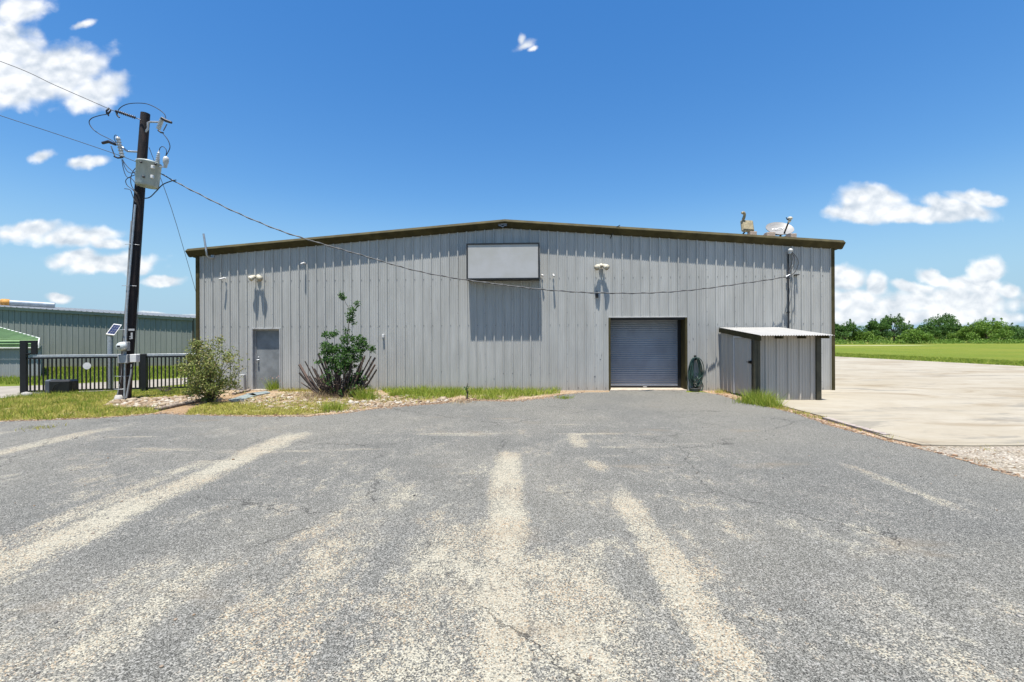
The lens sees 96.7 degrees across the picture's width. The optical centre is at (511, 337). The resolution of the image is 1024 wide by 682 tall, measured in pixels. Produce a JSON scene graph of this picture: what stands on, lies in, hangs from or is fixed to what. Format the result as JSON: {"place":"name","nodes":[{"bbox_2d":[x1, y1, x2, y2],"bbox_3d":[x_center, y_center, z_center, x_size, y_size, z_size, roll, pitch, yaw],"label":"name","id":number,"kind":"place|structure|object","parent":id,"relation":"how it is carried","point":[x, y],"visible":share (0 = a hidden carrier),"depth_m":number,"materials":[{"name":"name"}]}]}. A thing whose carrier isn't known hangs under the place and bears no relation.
{"place":"outdoors","nodes":[
{"label":"outdoors","id":0,"kind":"place"},
{"bbox_2d":[0,327,41,377],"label":"green roof shed","id":1,"kind":"structure","parent":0,"point":[10,340],"depth_m":21.12,"materials":[{"name":"metal"}]},
{"bbox_2d":[0,378,186,397],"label":"driveway","id":2,"kind":"structure","parent":0,"point":[9,390],"depth_m":17.12,"materials":[{"name":"concrete"}]},
{"bbox_2d":[20,340,37,392],"bbox_3d":[-15.789,0.981,14.883,0.438,1.745,0.110,0,0,-14],"label":"gate post frame","id":3,"kind":"object","parent":2,"relation":"on","point":[24,353],"visible":0.85,"depth_m":14.81,"materials":[{"name":"black paint"}]},
{"bbox_2d":[27,354,139,391],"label":"sliding gate","id":4,"kind":"structure","parent":3,"relation":"attached to","point":[85,365],"depth_m":15.21,"materials":[{"name":"metal"}]},
{"bbox_2d":[106,324,121,387],"bbox_3d":[-13.879,0.685,15.875,0.406,2.321,0.416,0,0,-36],"label":"solar panel post","id":5,"kind":"object","parent":2,"relation":"on","point":[112,331],"visible":0.89,"depth_m":15.84,"materials":[{"name":"metal"}]},
{"bbox_2d":[0,305,195,366],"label":"storage building","id":6,"kind":"structure","parent":0,"point":[63,331],"depth_m":29.00,"materials":[{"name":"green metal"}]},
{"bbox_2d":[0,299,54,307],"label":"roof pipe","id":7,"kind":"object","parent":6,"relation":"on","point":[8,302],"visible":0.8,"depth_m":30.65,"materials":[{"name":"silver metal"}]},
{"bbox_2d":[0,365,195,384],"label":"lawn grass","id":8,"kind":"structure","parent":0,"point":[16,380],"depth_m":21.95,"materials":[{"name":"green plant"}]},
{"bbox_2d":[0,386,352,420],"bbox_3d":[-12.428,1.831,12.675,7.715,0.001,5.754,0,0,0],"label":"verge","id":9,"kind":"structure","parent":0,"point":[74,412],"depth_m":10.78,"materials":[{"name":"green plant"}]},
{"bbox_2d":[45,379,77,392],"bbox_3d":[-14.720,1.611,14.844,0.720,0.475,0.515,0,0,-14],"label":"gate operator","id":10,"kind":"object","parent":9,"relation":"on","point":[62,385],"visible":0.78,"depth_m":14.74,"materials":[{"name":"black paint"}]},
{"bbox_2d":[155,385,173,392],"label":"dead plant","id":11,"kind":"object","parent":9,"relation":"on","point":[166,390],"visible":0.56,"depth_m":14.84,"materials":[{"name":"brown plant"}]},
{"bbox_2d":[153,392,259,414],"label":"path","id":12,"kind":"structure","parent":0,"point":[181,409],"depth_m":12.10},
{"bbox_2d":[154,398,205,410],"bbox_3d":[-8.760,1.774,12.126,0.137,0.135,1.850,0,0,0],"label":"edging log","id":13,"kind":"object","parent":12,"relation":"on","point":[177,404],"visible":0.75,"depth_m":11.88,"materials":[{"name":"wood"}]},
{"bbox_2d":[166,332,249,402],"bbox_3d":[-8.267,0.852,12.631,1.992,1.967,1.934,0,0,0],"label":"olive shrub","id":14,"kind":"object","parent":12,"relation":"on","point":[206,378],"visible":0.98,"depth_m":12.39,"materials":[{"name":"green plant"}]},
{"bbox_2d":[228,394,256,401],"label":"stepping slab","id":15,"kind":"structure","parent":12,"relation":"on","point":[242,397],"depth_m":13.48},
{"bbox_2d":[246,391,269,395],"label":"stepping slab","id":16,"kind":"structure","parent":12,"relation":"on","point":[261,393],"depth_m":14.45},
{"bbox_2d":[193,404,351,414],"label":"verge","id":17,"kind":"structure","parent":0,"point":[269,408],"depth_m":10.93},
{"bbox_2d":[303,400,351,412],"bbox_3d":[-4.534,1.643,11.154,1.187,0.329,0.864,0,0,-18],"label":"weed clump","id":18,"kind":"object","parent":17,"relation":"on","point":[332,407],"visible":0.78,"depth_m":11.06,"materials":[{"name":"green plant"}]},
{"bbox_2d":[0,390,608,421],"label":"soil","id":19,"kind":"structure","parent":0,"point":[273,392],"depth_m":13.68,"materials":[{"name":"brown soil"}]},
{"bbox_2d":[113,395,123,399],"bbox_3d":[-11.367,1.794,13.155,0.231,0.265,0.282,0,0,-43],"label":"boulder","id":20,"kind":"object","parent":19,"relation":"on","point":[118,397],"visible":0.62,"depth_m":13.08,"materials":[{"name":"white stone"}]},
{"bbox_2d":[115,111,149,399],"bbox_3d":[-11.182,-2.336,13.407,0.965,8.566,0.402,0,0,0],"label":"utility pole","id":21,"kind":"object","parent":19,"relation":"on","point":[125,376],"visible":0.87,"depth_m":13.34,"materials":[{"name":"brown wood"}]},
{"bbox_2d":[0,115,135,161],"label":"power line","id":22,"kind":"object","parent":21,"relation":"attached to","point":[67,137],"visible":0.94,"depth_m":12.91,"materials":[{"name":"black metal"}]},
{"bbox_2d":[101,137,136,158],"bbox_3d":[-11.499,-5.558,13.356,0.993,0.650,0.180,0,0,0],"label":"fuse cutout","id":23,"kind":"object","parent":21,"relation":"attached to","point":[120,147],"visible":1,"depth_m":13.34,"materials":[{"name":"ceramic"}]},
{"bbox_2d":[89,114,116,144],"bbox_3d":[-11.858,-6.014,13.200,0.830,0.908,0.022,0,0,0],"label":"jumper wire","id":24,"kind":"object","parent":23,"relation":"attached to","point":[97,132],"visible":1,"depth_m":13.19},
{"bbox_2d":[116,342,129,354],"bbox_3d":[-11.261,0.349,13.163,0.270,0.435,0.254,0,0,0],"label":"electric meter","id":25,"kind":"object","parent":21,"relation":"attached to","point":[123,346],"visible":1,"depth_m":13.12,"materials":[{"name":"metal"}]},
{"bbox_2d":[117,354,131,362],"bbox_3d":[-11.257,0.629,13.224,0.297,0.250,0.172,0,0,0],"label":"meter box","id":26,"kind":"object","parent":21,"relation":"attached to","point":[122,358],"visible":0.98,"depth_m":13.15,"materials":[{"name":"grey plastic"}]},
{"bbox_2d":[115,110,140,119],"bbox_3d":[-11.169,-6.447,13.248,0.632,0.231,0.108,0,0,-21],"label":"strain insulator","id":27,"kind":"object","parent":21,"relation":"attached to","point":[125,114],"visible":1,"depth_m":13.21,"materials":[{"name":"grey ceramic"}]},
{"bbox_2d":[0,61,115,111],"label":"power line","id":28,"kind":"object","parent":27,"relation":"attached to","point":[55,85],"visible":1,"depth_m":12.85,"materials":[{"name":"black metal"}]},
{"bbox_2d":[117,103,165,117],"bbox_3d":[-10.743,-6.574,13.200,1.431,0.452,0.019,0,0,0],"label":"jumper wire","id":29,"kind":"object","parent":27,"relation":"attached to","point":[141,103],"visible":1,"depth_m":13.19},
{"bbox_2d":[130,354,139,368],"bbox_3d":[-10.992,0.709,13.245,0.224,0.424,0.150,0,0,0],"label":"disconnect box","id":30,"kind":"object","parent":21,"relation":"attached to","point":[134,357],"visible":1,"depth_m":13.18,"materials":[{"name":"white paint"}]},
{"bbox_2d":[135,150,168,189],"bbox_3d":[-10.359,-4.846,13.096,0.859,1.067,0.636,0,0,0],"label":"transformer","id":31,"kind":"object","parent":21,"relation":"attached to","point":[148,173],"visible":1,"depth_m":12.92,"materials":[{"name":"white paint"}]},
{"bbox_2d":[142,180,175,198],"bbox_3d":[-10.269,-4.307,13.250,0.989,0.557,0.028,0,0,0],"label":"service tail","id":32,"kind":"object","parent":31,"relation":"attached to","point":[158,189],"visible":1,"depth_m":13.24},
{"bbox_2d":[145,117,171,133],"bbox_3d":[-10.379,-6.207,13.381,0.865,0.478,0.158,0,0,10],"label":"fuse cutout","id":33,"kind":"object","parent":21,"relation":"attached to","point":[160,122],"visible":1,"depth_m":13.34,"materials":[{"name":"metal"}]},
{"bbox_2d":[149,148,195,290],"bbox_3d":[-13.316,-3.295,18.465,0.079,4.630,11.300,0,0,-28],"label":"guy wire","id":34,"kind":"object","parent":21,"relation":"attached to","point":[175,221],"visible":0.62,"depth_m":16.59,"materials":[{"name":"grey metal"}]},
{"bbox_2d":[232,389,250,394],"bbox_3d":[-8.818,1.786,14.854,0.103,0.099,1.105,0,0,-6],"label":"edging timber","id":35,"kind":"object","parent":19,"relation":"on","point":[241,391],"visible":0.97,"depth_m":14.77,"materials":[{"name":"brown wood"}]},
{"bbox_2d":[239,374,245,390],"bbox_3d":[-9.225,1.549,15.577,0.180,0.557,0.123,0,0,3],"label":"utility cabinet","id":36,"kind":"object","parent":19,"relation":"on","point":[242,382],"visible":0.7,"depth_m":15.52,"materials":[{"name":"grey metal"}]},
{"bbox_2d":[256,376,284,390],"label":"weed clump","id":37,"kind":"object","parent":19,"relation":"on","point":[273,386],"visible":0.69,"depth_m":15.57,"materials":[{"name":"green plant"}]},
{"bbox_2d":[104,392,451,411],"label":"landscape rocks","id":38,"kind":"object","parent":19,"relation":"on","point":[149,401],"visible":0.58,"depth_m":12.67,"materials":[{"name":"beige stone"}]},
{"bbox_2d":[274,386,355,400],"bbox_3d":[-5.438,1.647,13.700,2.432,0.330,2.527,0,0,26],"label":"weed clump","id":39,"kind":"object","parent":19,"relation":"on","point":[320,397],"visible":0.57,"depth_m":13.26,"materials":[{"name":"beige plant"}]},
{"bbox_2d":[276,387,376,391],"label":"wall weeds","id":40,"kind":"object","parent":19,"relation":"on","point":[301,390],"depth_m":15.28,"materials":[{"name":"green plant"}]},
{"bbox_2d":[233,390,437,409],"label":"bed weeds","id":41,"kind":"object","parent":19,"relation":"on","point":[278,399],"visible":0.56,"depth_m":12.83,"materials":[{"name":"beige plant"}]},
{"bbox_2d":[298,292,376,396],"bbox_3d":[-5.215,0.224,13.649,2.492,3.234,1.062,0,0,0],"label":"shrub","id":42,"kind":"object","parent":19,"relation":"on","point":[344,363],"visible":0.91,"depth_m":13.53,"materials":[{"name":"green plant"}]},
{"bbox_2d":[348,385,385,400],"bbox_3d":[-4.244,1.582,13.180,1.260,0.450,1.368,0,0,-30],"label":"weed clump","id":43,"kind":"object","parent":19,"relation":"on","point":[364,394],"visible":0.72,"depth_m":13.09,"materials":[{"name":"green plant"}]},
{"bbox_2d":[385,386,411,396],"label":"weed clump","id":44,"kind":"object","parent":19,"relation":"on","point":[398,390],"visible":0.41,"depth_m":13.77,"materials":[{"name":"green plant"}]},
{"bbox_2d":[396,384,446,396],"bbox_3d":[-2.753,1.606,14.084,1.722,0.390,1.778,0,0,40],"label":"weed clump","id":45,"kind":"object","parent":19,"relation":"on","point":[421,389],"visible":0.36,"depth_m":13.94,"materials":[{"name":"green plant"}]},
{"bbox_2d":[430,385,464,396],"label":"weed clump","id":46,"kind":"object","parent":19,"relation":"on","point":[449,391],"visible":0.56,"depth_m":14.05,"materials":[{"name":"green plant"}]},
{"bbox_2d":[464,383,468,398],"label":"weed stalk","id":47,"kind":"object","parent":19,"relation":"on","point":[466,388],"visible":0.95,"depth_m":13.17,"materials":[{"name":"green plant"}]},
{"bbox_2d":[380,384,561,399],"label":"wall grass","id":48,"kind":"structure","parent":19,"relation":"on","point":[495,393],"depth_m":14.02,"materials":[{"name":"green plant"}]},
{"bbox_2d":[0,391,1023,681],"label":"asphalt","id":49,"kind":"structure","parent":0,"point":[560,611],"depth_m":3.82,"materials":[{"name":"grey asphalt"}]},
{"bbox_2d":[15,423,66,431],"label":"weed clump","id":50,"kind":"object","parent":49,"relation":"on","point":[38,427],"visible":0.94,"depth_m":9.06,"materials":[{"name":"beige plant"}]},
{"bbox_2d":[452,398,476,404],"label":"weed clump","id":51,"kind":"object","parent":49,"relation":"on","point":[461,400],"visible":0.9,"depth_m":12.42,"materials":[{"name":"beige plant"}]},
{"bbox_2d":[2,392,1023,478],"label":"edge litter","id":52,"kind":"object","parent":49,"relation":"on","point":[888,440],"visible":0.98,"depth_m":10.32,"materials":[{"name":"grey gravel"}]},
{"bbox_2d":[4,426,1023,681],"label":"stone chips","id":53,"kind":"object","parent":49,"relation":"on","point":[410,554],"visible":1,"depth_m":4.14,"materials":[{"name":"grey gravel"}]},
{"bbox_2d":[554,394,574,398],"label":"weed clump","id":54,"kind":"object","parent":49,"relation":"on","point":[564,397],"visible":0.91,"depth_m":13.19,"materials":[{"name":"green plant"}]},
{"bbox_2d":[0,336,1023,398],"bbox_3d":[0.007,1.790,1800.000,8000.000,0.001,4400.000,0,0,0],"label":"ground","id":55,"kind":"structure","parent":0,"point":[1006,351],"depth_m":53.67,"materials":[{"name":"green plant"}]},
{"bbox_2d":[140,353,194,390],"bbox_3d":[-11.882,1.204,15.841,1.738,1.267,0.160,0,0,-14],"label":"picket fence","id":56,"kind":"object","parent":55,"relation":"on","point":[144,372],"visible":0.62,"depth_m":15.72,"materials":[{"name":"black metal"}]},
{"bbox_2d":[185,219,845,390],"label":"warehouse","id":57,"kind":"structure","parent":55,"relation":"on","point":[283,315],"depth_m":15.30,"materials":[{"name":"grey paint"}]},
{"bbox_2d":[203,233,214,258],"bbox_3d":[-10.387,-3.114,15.596,0.142,0.832,0.352,0,0,40],"label":"vent pipe","id":58,"kind":"object","parent":57,"relation":"attached to","point":[206,252],"visible":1,"depth_m":15.49,"materials":[{"name":"metal"}]},
{"bbox_2d":[248,275,262,281],"bbox_3d":[-8.700,-2.015,15.473,0.512,0.255,0.298,0,0,3],"label":"floodlight","id":59,"kind":"object","parent":57,"relation":"attached to","point":[251,278],"visible":1,"depth_m":15.40,"materials":[{"name":"beige plastic"}]},
{"bbox_2d":[256,331,278,388],"bbox_3d":[-8.433,0.787,15.750,0.858,2.013,0.140,0,0,3],"label":"door","id":60,"kind":"structure","parent":57,"relation":"in","point":[267,360],"depth_m":15.77,"materials":[{"name":"grey paint"}]},
{"bbox_2d":[466,242,539,280],"bbox_3d":[-0.288,-2.474,15.027,2.387,1.183,0.430,0,0,3],"label":"sign cabinet","id":61,"kind":"object","parent":57,"relation":"attached to","point":[502,261],"visible":0.93,"depth_m":14.83,"materials":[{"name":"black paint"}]},
{"bbox_2d":[594,263,609,270],"bbox_3d":[2.945,-2.312,14.951,0.512,0.255,0.298,0,0,3],"label":"floodlight","id":62,"kind":"object","parent":57,"relation":"attached to","point":[597,267],"visible":1,"depth_m":14.88,"materials":[{"name":"beige plastic"}]},
{"bbox_2d":[611,320,677,386],"bbox_3d":[4.486,0.557,15.569,2.313,2.320,0.063,0,0,3],"label":"roll up door","id":63,"kind":"structure","parent":57,"relation":"in","point":[643,352],"depth_m":15.55,"materials":[{"name":"grey metal"}]},
{"bbox_2d":[688,355,703,390],"bbox_3d":[6.014,1.210,14.882,0.504,1.224,0.188,0,0,3],"label":"garden hose","id":64,"kind":"object","parent":57,"relation":"attached to","point":[692,379],"visible":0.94,"depth_m":14.87,"materials":[{"name":"green rubber"}]},
{"bbox_2d":[740,211,753,233],"bbox_3d":[7.967,-3.765,15.464,0.458,0.981,0.337,0,0,3],"label":"roof vent","id":65,"kind":"object","parent":57,"relation":"on","point":[747,226],"visible":0.93,"depth_m":15.38,"materials":[{"name":"beige metal"}]},
{"bbox_2d":[748,231,756,234],"bbox_3d":[8.110,-3.408,15.457,0.220,0.283,0.400,0,0,3],"label":"ballast block","id":66,"kind":"object","parent":57,"relation":"on","point":[753,232],"depth_m":15.26,"materials":[{"name":"concrete"}]},
{"bbox_2d":[764,232,774,235],"bbox_3d":[8.683,-3.371,15.431,0.280,0.294,0.400,0,0,3],"label":"ballast block","id":67,"kind":"object","parent":57,"relation":"on","point":[770,233],"depth_m":15.23,"materials":[{"name":"concrete"}]},
{"bbox_2d":[766,217,793,235],"bbox_3d":[9.175,-3.607,15.622,0.835,0.893,1.018,0,0,35],"label":"satellite dish","id":68,"kind":"object","parent":57,"relation":"attached to","point":[779,228],"visible":0.97,"depth_m":15.81,"materials":[{"name":"grey paint"}]},
{"bbox_2d":[784,233,796,236],"bbox_3d":[9.388,-3.320,15.399,0.260,0.295,0.400,0,0,3],"label":"ballast block","id":69,"kind":"object","parent":57,"relation":"on","point":[791,235],"depth_m":15.20,"materials":[{"name":"concrete"}]},
{"bbox_2d":[786,248,798,327],"bbox_3d":[8.959,-1.437,14.660,0.425,2.876,0.345,0,0,3],"label":"service mast","id":70,"kind":"object","parent":57,"relation":"attached to","point":[789,250],"visible":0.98,"depth_m":14.77,"materials":[{"name":"grey metal"}]},
{"bbox_2d":[161,173,785,293],"bbox_3d":[-0.734,-3.064,13.889,18.994,3.481,0.060,0,0,-4],"label":"service drop","id":71,"kind":"object","parent":70,"relation":"attached to","point":[468,279],"visible":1,"depth_m":13.84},
{"bbox_2d":[794,274,799,314],"bbox_3d":[9.246,-1.378,14.785,0.120,1.321,0.139,0,0,3],"label":"antenna stub","id":72,"kind":"object","parent":57,"relation":"attached to","point":[795,293],"visible":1,"depth_m":14.79,"materials":[{"name":"grey paint"}]},
{"bbox_2d":[690,388,699,391],"bbox_3d":[5.952,1.704,14.803,0.300,0.100,0.300,0,0,3],"label":"hose reel base","id":73,"kind":"object","parent":55,"relation":"on","point":[695,389],"visible":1,"depth_m":14.68,"materials":[{"name":"plastic"}]},
{"bbox_2d":[704,391,926,446],"bbox_3d":[7.607,1.754,10.100,2.800,0.001,10.200,0,0,0],"label":"edge strip","id":74,"kind":"object","parent":55,"relation":"on","point":[823,420],"visible":0.2,"depth_m":9.06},
{"bbox_2d":[707,388,729,393],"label":"weed clump","id":75,"kind":"object","parent":74,"relation":"on","point":[716,391],"visible":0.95,"depth_m":14.31,"materials":[{"name":"yellow plant"}]},
{"bbox_2d":[725,386,784,405],"bbox_3d":[6.525,1.539,12.058,1.478,0.450,1.506,0,0,36],"label":"weed clump","id":76,"kind":"object","parent":74,"relation":"on","point":[750,399],"visible":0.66,"depth_m":11.98,"materials":[{"name":"green plant"}]},
{"bbox_2d":[751,392,789,407],"bbox_3d":[6.552,1.584,11.509,1.091,0.360,1.080,0,0,-22],"label":"weed clump","id":77,"kind":"object","parent":74,"relation":"on","point":[772,403],"visible":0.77,"depth_m":11.45,"materials":[{"name":"green plant"}]},
{"bbox_2d":[822,417,890,434],"bbox_3d":[6.667,1.733,8.900,0.130,0.040,1.702,0,0,3],"label":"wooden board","id":78,"kind":"object","parent":74,"relation":"on","point":[852,425],"visible":0.86,"depth_m":8.82,"materials":[{"name":"beige wood"}]},
{"bbox_2d":[773,405,989,449],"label":"edge weeds","id":79,"kind":"object","parent":74,"relation":"on","point":[787,408],"visible":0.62,"depth_m":10.38,"materials":[{"name":"beige plant"}]},
{"bbox_2d":[835,319,866,339],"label":"tree","id":80,"kind":"object","parent":55,"relation":"on","point":[841,330],"visible":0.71,"depth_m":114.25,"materials":[{"name":"green plant"}]},
{"bbox_2d":[848,330,882,341],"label":"field tree","id":81,"kind":"object","parent":55,"relation":"on","point":[867,335],"visible":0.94,"depth_m":112.24,"materials":[{"name":"green plant"}]},
{"bbox_2d":[865,318,891,340],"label":"tree","id":82,"kind":"object","parent":55,"relation":"on","point":[877,328],"visible":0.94,"depth_m":113.04,"materials":[{"name":"green plant"}]},
{"bbox_2d":[880,313,913,340],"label":"tree","id":83,"kind":"object","parent":55,"relation":"on","point":[900,324],"visible":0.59,"depth_m":122.41,"materials":[{"name":"green plant"}]},
{"bbox_2d":[895,326,934,342],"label":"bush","id":84,"kind":"object","parent":55,"relation":"on","point":[915,333],"visible":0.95,"depth_m":97.97,"materials":[{"name":"green plant"}]},
{"bbox_2d":[837,330,1011,341],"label":"brush","id":85,"kind":"object","parent":55,"relation":"on","point":[884,338],"visible":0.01,"depth_m":130.52,"materials":[{"name":"green plant"}]},
{"bbox_2d":[835,338,1023,343],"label":"scrub","id":86,"kind":"object","parent":55,"relation":"on","point":[980,341],"visible":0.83,"depth_m":98.35,"materials":[{"name":"green plant"}]},
{"bbox_2d":[918,322,943,342],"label":"tree","id":87,"kind":"object","parent":55,"relation":"on","point":[930,329],"visible":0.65,"depth_m":114.38,"materials":[{"name":"green plant"}]},
{"bbox_2d":[918,313,959,335],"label":"tree","id":88,"kind":"object","parent":55,"relation":"on","point":[945,319],"visible":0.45,"depth_m":126.63,"materials":[{"name":"green plant"}]},
{"bbox_2d":[935,323,968,336],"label":"tree","id":89,"kind":"object","parent":55,"relation":"on","point":[950,328],"visible":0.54,"depth_m":115.17,"materials":[{"name":"green plant"}]},
{"bbox_2d":[946,325,986,341],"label":"field tree","id":90,"kind":"object","parent":55,"relation":"on","point":[963,332],"visible":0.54,"depth_m":108.11,"materials":[{"name":"green plant"}]},
{"bbox_2d":[959,317,1014,340],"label":"field tree","id":91,"kind":"object","parent":55,"relation":"on","point":[997,330],"visible":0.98,"depth_m":103.69,"materials":[{"name":"green plant"}]},
{"bbox_2d":[991,322,1023,340],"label":"tree","id":92,"kind":"object","parent":55,"relation":"on","point":[1016,329],"visible":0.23,"depth_m":116.92,"materials":[{"name":"green plant"}]},
{"bbox_2d":[1005,325,1023,339],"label":"tree","id":93,"kind":"object","parent":55,"relation":"on","point":[1021,330],"visible":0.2,"depth_m":118.80,"materials":[{"name":"green plant"}]},
{"bbox_2d":[0,0,1023,330],"label":"sky","id":94,"kind":"structure","parent":0,"point":[892,130],"materials":[{"name":"blue"}]},
{"bbox_2d":[722,356,1023,446],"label":"concrete pad","id":95,"kind":"object","parent":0,"point":[926,403],"visible":0.46,"depth_m":12.14,"materials":[{"name":"beige concrete"}]},
{"bbox_2d":[719,327,834,399],"bbox_3d":[7.676,0.716,13.525,1.960,2.087,2.760,0,0,3],"label":"lean to shed","id":96,"kind":"object","parent":95,"relation":"on","point":[786,362],"visible":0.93,"depth_m":12.57,"materials":[{"name":"metal"}]},
{"bbox_2d":[735,338,751,395],"bbox_3d":[6.723,0.859,13.357,0.091,1.668,1.070,0,0,3],"label":"door","id":97,"kind":"structure","parent":96,"relation":"in","point":[743,349],"depth_m":13.32,"materials":[{"name":"metal"}]},
{"bbox_2d":[835,352,1023,365],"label":"field grass","id":98,"kind":"structure","parent":0,"point":[959,360],"depth_m":33.14,"materials":[{"name":"green plant"}]},
{"bbox_2d":[851,326,1023,335],"bbox_3d":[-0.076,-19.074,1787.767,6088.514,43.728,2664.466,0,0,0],"label":"trees","id":99,"kind":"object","parent":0,"point":[1021,327],"depth_m":1735.69,"materials":[{"name":"green plant"}]},
{"bbox_2d":[915,446,1023,477],"bbox_3d":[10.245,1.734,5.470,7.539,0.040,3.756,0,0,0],"label":"gravel","id":100,"kind":"structure","parent":0,"point":[986,456],"depth_m":6.80,"materials":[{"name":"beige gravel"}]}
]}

